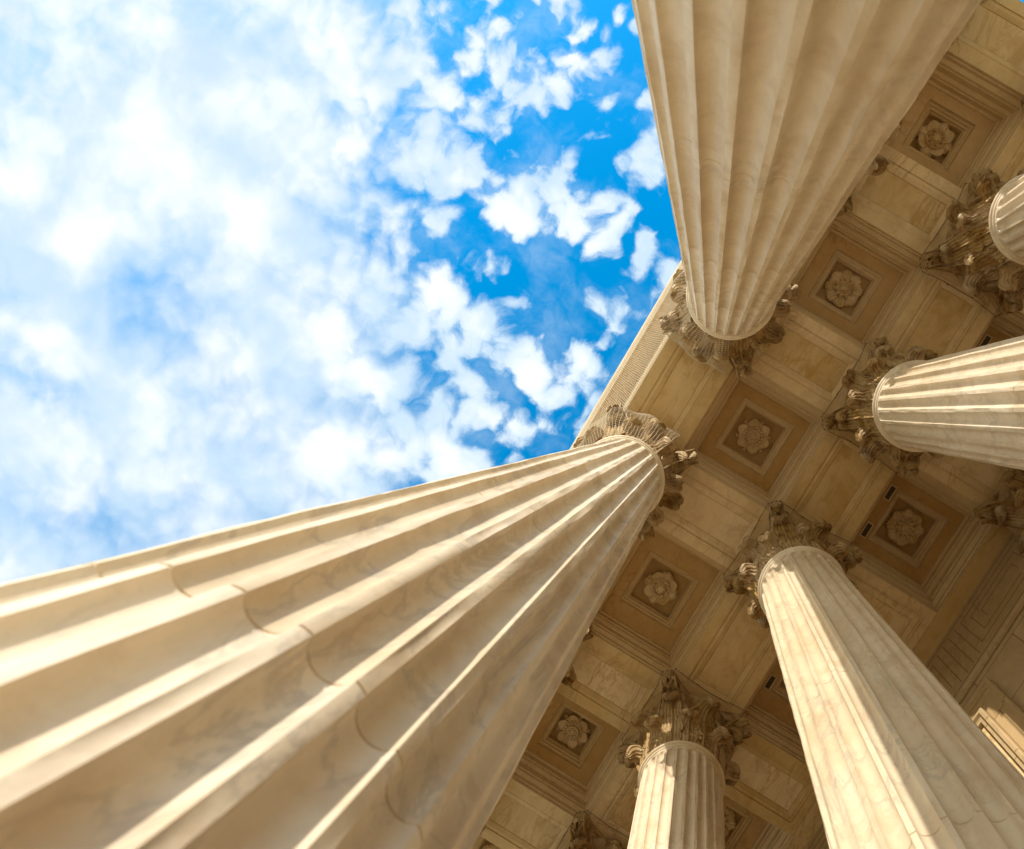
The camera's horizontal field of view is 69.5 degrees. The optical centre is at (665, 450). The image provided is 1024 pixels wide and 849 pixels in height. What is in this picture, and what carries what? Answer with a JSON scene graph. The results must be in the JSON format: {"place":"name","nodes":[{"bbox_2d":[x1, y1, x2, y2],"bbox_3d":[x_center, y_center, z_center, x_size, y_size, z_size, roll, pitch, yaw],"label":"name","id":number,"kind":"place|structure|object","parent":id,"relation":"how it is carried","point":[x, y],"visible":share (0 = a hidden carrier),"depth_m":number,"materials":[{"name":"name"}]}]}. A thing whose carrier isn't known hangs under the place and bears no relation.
{"place":"outdoors","nodes":[
{"label":"outdoors","id":0,"kind":"place"},
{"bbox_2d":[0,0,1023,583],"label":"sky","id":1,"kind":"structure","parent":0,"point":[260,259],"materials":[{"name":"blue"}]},
{"bbox_2d":[594,138,1010,772],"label":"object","id":2,"kind":"structure","parent":0,"point":[798,442],"depth_m":17.29,"materials":[{"name":"stone"}]},
{"bbox_2d":[785,524,1023,848],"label":"portico wall","id":3,"kind":"structure","parent":0,"point":[968,650],"depth_m":14.19,"materials":[{"name":"stone"}]},
{"bbox_2d":[982,727,1023,776],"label":"door frame","id":4,"kind":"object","parent":3,"relation":"in","point":[984,730],"depth_m":11.52,"materials":[{"name":"stone"}]},
{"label":"portico floor","id":5,"kind":"structure","parent":0,"visible":0},
{"bbox_2d":[0,403,698,848],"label":"fluted column","id":6,"kind":"structure","parent":5,"relation":"on","point":[384,669],"depth_m":2.03,"materials":[{"name":"stone"}]},
{"bbox_2d":[576,406,679,451],"bbox_3d":[-1.202,-0.138,14.594,2.698,2.196,1.301,-30,-89,4],"label":"bird net","id":7,"kind":"object","parent":6,"relation":"attached to","point":[610,412],"visible":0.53,"depth_m":14.26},
{"bbox_2d":[658,465,768,570],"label":"cross beam","id":8,"kind":"structure","parent":6,"relation":"on","point":[714,519],"depth_m":15.71,"materials":[{"name":"stone"}]},
{"bbox_2d":[546,622,592,709],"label":"fluted column","id":9,"kind":"structure","parent":5,"relation":"on","point":[569,679],"depth_m":15.11,"materials":[{"name":"stone"}]},
{"bbox_2d":[557,633,663,736],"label":"cross beam","id":10,"kind":"structure","parent":9,"relation":"on","point":[613,686],"depth_m":16.04,"materials":[{"name":"stone"}]},
{"bbox_2d":[591,526,732,677],"bbox_3d":[-0.144,3.275,16.475,2.509,1.267,2.874,31,-86,1],"label":"ceiling coffer","id":11,"kind":"object","parent":9,"relation":"on","point":[661,591],"visible":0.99,"depth_m":16.71,"materials":[{"name":"grey stone"}]},
{"bbox_2d":[565,812,624,848],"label":"fluted column","id":12,"kind":"structure","parent":5,"relation":"on","point":[585,833],"depth_m":15.67,"materials":[{"name":"stone"}]},
{"bbox_2d":[557,810,628,848],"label":"net cable","id":13,"kind":"object","parent":12,"relation":"attached to","point":[595,816],"visible":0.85,"depth_m":16.16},
{"bbox_2d":[617,670,751,848],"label":"fluted column","id":14,"kind":"structure","parent":5,"relation":"on","point":[677,749],"depth_m":13.40,"materials":[{"name":"stone"}]},
{"bbox_2d":[589,764,637,848],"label":"soffit beam","id":15,"kind":"structure","parent":14,"relation":"on","point":[614,808],"depth_m":16.17,"materials":[{"name":"stone"}]},
{"bbox_2d":[622,668,747,743],"bbox_3d":[0.424,6.228,15.941,2.230,0.034,2.248,31,-86,1],"label":"net cable","id":16,"kind":"object","parent":14,"relation":"attached to","point":[694,682],"visible":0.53,"depth_m":15.86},
{"bbox_2d":[723,795,792,848],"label":"ceiling coffer","id":17,"kind":"object","parent":14,"relation":"on","point":[745,828],"visible":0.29,"depth_m":16.91,"materials":[{"name":"brown stone"}]},
{"bbox_2d":[724,731,815,835],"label":"cross beam","id":18,"kind":"structure","parent":14,"relation":"on","point":[773,785],"depth_m":15.94,"materials":[{"name":"stone"}]},
{"bbox_2d":[632,0,981,377],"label":"fluted column","id":19,"kind":"structure","parent":5,"relation":"on","point":[777,122],"depth_m":3.69,"materials":[{"name":"stone"}]},
{"bbox_2d":[625,332,732,448],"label":"soffit beam","id":20,"kind":"structure","parent":19,"relation":"on","point":[678,389],"depth_m":15.60,"materials":[{"name":"stone"}]},
{"bbox_2d":[661,269,728,373],"bbox_3d":[0.684,-3.025,14.333,1.487,2.196,2.698,8,-87,3],"label":"bird net","id":21,"kind":"object","parent":19,"relation":"attached to","point":[679,341],"visible":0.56,"depth_m":14.11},
{"bbox_2d":[751,307,867,413],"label":"cross beam","id":22,"kind":"structure","parent":19,"relation":"on","point":[809,360],"depth_m":15.41,"materials":[{"name":"stone"}]},
{"bbox_2d":[790,210,928,352],"bbox_3d":[4.044,-3.675,15.866,2.509,1.267,2.371,31,-86,1],"label":"ceiling coffer","id":23,"kind":"object","parent":19,"relation":"on","point":[847,285],"visible":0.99,"depth_m":16.08,"materials":[{"name":"grey stone"}]},
{"bbox_2d":[836,119,902,216],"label":"fluted column","id":24,"kind":"structure","parent":5,"relation":"on","point":[878,165],"depth_m":14.18,"materials":[{"name":"stone"}]},
{"bbox_2d":[849,144,967,255],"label":"cross beam","id":25,"kind":"structure","parent":24,"relation":"on","point":[905,199],"depth_m":15.12,"materials":[{"name":"stone"}]},
{"bbox_2d":[884,50,1023,191],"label":"ceiling coffer","id":26,"kind":"object","parent":25,"relation":"attached to","point":[959,109],"visible":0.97,"depth_m":15.79,"materials":[{"name":"grey stone"}]},
{"bbox_2d":[723,501,1023,848],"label":"fluted column","id":27,"kind":"structure","parent":5,"relation":"on","point":[901,750],"depth_m":6.37,"materials":[{"name":"stone"}]},
{"bbox_2d":[677,593,776,713],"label":"soffit beam","id":28,"kind":"structure","parent":27,"relation":"on","point":[732,656],"depth_m":15.84,"materials":[{"name":"stone"}]},
{"bbox_2d":[684,368,828,510],"bbox_3d":[2.015,-0.307,16.161,2.509,1.267,2.486,31,-86,1],"label":"ceiling coffer","id":29,"kind":"object","parent":27,"relation":"on","point":[751,434],"visible":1,"depth_m":16.38,"materials":[{"name":"grey stone"}]},
{"bbox_2d":[740,656,806,764],"bbox_3d":[3.353,5.390,16.383,2.465,1.267,2.874,31,-86,1],"label":"ceiling coffer","id":30,"kind":"object","parent":27,"relation":"on","point":[773,722],"visible":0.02,"depth_m":16.55,"materials":[{"name":"brown stone"}]},
{"bbox_2d":[723,500,852,576],"bbox_3d":[2.694,2.495,15.612,2.224,0.034,2.252,31,-86,1],"label":"net cable","id":31,"kind":"object","parent":27,"relation":"attached to","point":[758,520],"visible":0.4,"depth_m":15.55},
{"bbox_2d":[846,565,936,650],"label":"cross beam","id":32,"kind":"structure","parent":27,"relation":"on","point":[907,618],"depth_m":15.56,"materials":[{"name":"stone"}]},
{"bbox_2d":[846,467,994,612],"bbox_3d":[5.511,1.808,16.069,2.465,1.267,2.486,31,-86,1],"label":"ceiling coffer","id":33,"kind":"object","parent":27,"relation":"on","point":[913,527],"visible":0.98,"depth_m":16.28,"materials":[{"name":"brown stone"}]},
{"bbox_2d":[823,335,1023,476],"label":"fluted column","id":34,"kind":"structure","parent":5,"relation":"on","point":[909,408],"depth_m":10.14,"materials":[{"name":"stone"}]},
{"bbox_2d":[784,430,895,544],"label":"soffit beam","id":35,"kind":"structure","parent":34,"relation":"on","point":[839,485],"depth_m":15.51,"materials":[{"name":"stone"}]},
{"bbox_2d":[821,343,898,473],"bbox_3d":[4.753,-0.927,15.313,2.252,0.034,2.264,31,-86,1],"label":"net cable","id":36,"kind":"object","parent":34,"relation":"attached to","point":[831,403],"visible":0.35,"depth_m":15.37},
{"bbox_2d":[921,167,1023,314],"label":"fluted column","id":37,"kind":"structure","parent":5,"relation":"on","point":[978,250],"depth_m":13.56,"materials":[{"name":"stone"}]},
{"bbox_2d":[887,269,995,356],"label":"soffit beam","id":38,"kind":"structure","parent":37,"relation":"on","point":[940,318],"depth_m":15.19,"materials":[{"name":"stone"}]},
{"bbox_2d":[919,182,1000,317],"bbox_3d":[6.750,-4.234,15.023,2.248,0.034,2.269,31,-86,1],"label":"net cable","id":39,"kind":"object","parent":37,"relation":"attached to","point":[941,280],"visible":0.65,"depth_m":15.08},
{"bbox_2d":[971,310,1023,348],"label":"ceiling coffer","id":40,"kind":"object","parent":37,"relation":"on","point":[1002,327],"visible":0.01,"depth_m":15.69,"materials":[{"name":"grey stone"}]},
{"bbox_2d":[973,467,1023,554],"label":"wall pilaster","id":41,"kind":"object","parent":5,"relation":"on","point":[1003,506],"depth_m":14.42,"materials":[{"name":"stone"}]},
{"bbox_2d":[919,451,1007,504],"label":"cross beam","id":42,"kind":"structure","parent":41,"relation":"on","point":[979,482],"depth_m":15.34,"materials":[{"name":"stone"}]},
{"bbox_2d":[1020,98,1023,108],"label":"fluted column","id":43,"kind":"structure","parent":5,"relation":"on","point":[1022,102],"depth_m":14.77,"materials":[{"name":"stone"}]},
{"bbox_2d":[992,117,1023,181],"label":"soffit beam","id":44,"kind":"structure","parent":43,"relation":"on","point":[1008,165],"depth_m":14.93,"materials":[{"name":"stone"}]},
{"bbox_3d":[-5.447,7.907,7.755,2.562,17.203,2.562,31,-86,1],"label":"fluted column","id":45,"kind":"object","parent":5,"relation":"on","visible":0},
{"bbox_2d":[472,835,500,848],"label":"ceiling coffer","id":46,"kind":"object","parent":45,"relation":"on","point":[481,842],"visible":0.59,"depth_m":17.53,"materials":[{"name":"grey stone"}]},
{"bbox_2d":[480,778,577,848],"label":"cross beam","id":47,"kind":"structure","parent":45,"relation":"on","point":[522,817],"depth_m":16.33,"materials":[{"name":"stone"}]},
{"bbox_2d":[511,691,629,818],"bbox_3d":[-2.261,6.788,16.783,2.509,1.267,2.326,31,-86,1],"label":"ceiling coffer","id":48,"kind":"object","parent":45,"relation":"on","point":[571,743],"visible":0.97,"depth_m":17.02,"materials":[{"name":"brown stone"}]},
{"bbox_3d":[4.803,-9.102,6.266,2.562,17.203,2.562,31,-86,1],"label":"fluted column","id":49,"kind":"object","parent":5,"relation":"on","visible":0},
{"bbox_2d":[948,0,1023,125],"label":"cross beam","id":50,"kind":"structure","parent":49,"relation":"on","point":[989,39],"depth_m":14.85,"materials":[{"name":"stone"}]},
{"bbox_3d":[4.531,-8.335,15.831,1.514,1.769,4.571,31,-86,1],"label":"soffit beam","id":51,"kind":"object","parent":49,"relation":"on","visible":0},
{"bbox_2d":[569,0,1022,449],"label":"entablature","id":52,"kind":"structure","parent":51,"relation":"on","point":[658,305],"depth_m":18.78,"materials":[{"name":"stone"}]},
{"bbox_2d":[575,266,682,442],"bbox_3d":[-1.244,-1.307,17.602,1.119,3.766,22.957,31,-86,1],"label":"bird net","id":53,"kind":"object","parent":52,"relation":"attached to","point":[634,364],"visible":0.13,"depth_m":17.79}
]}

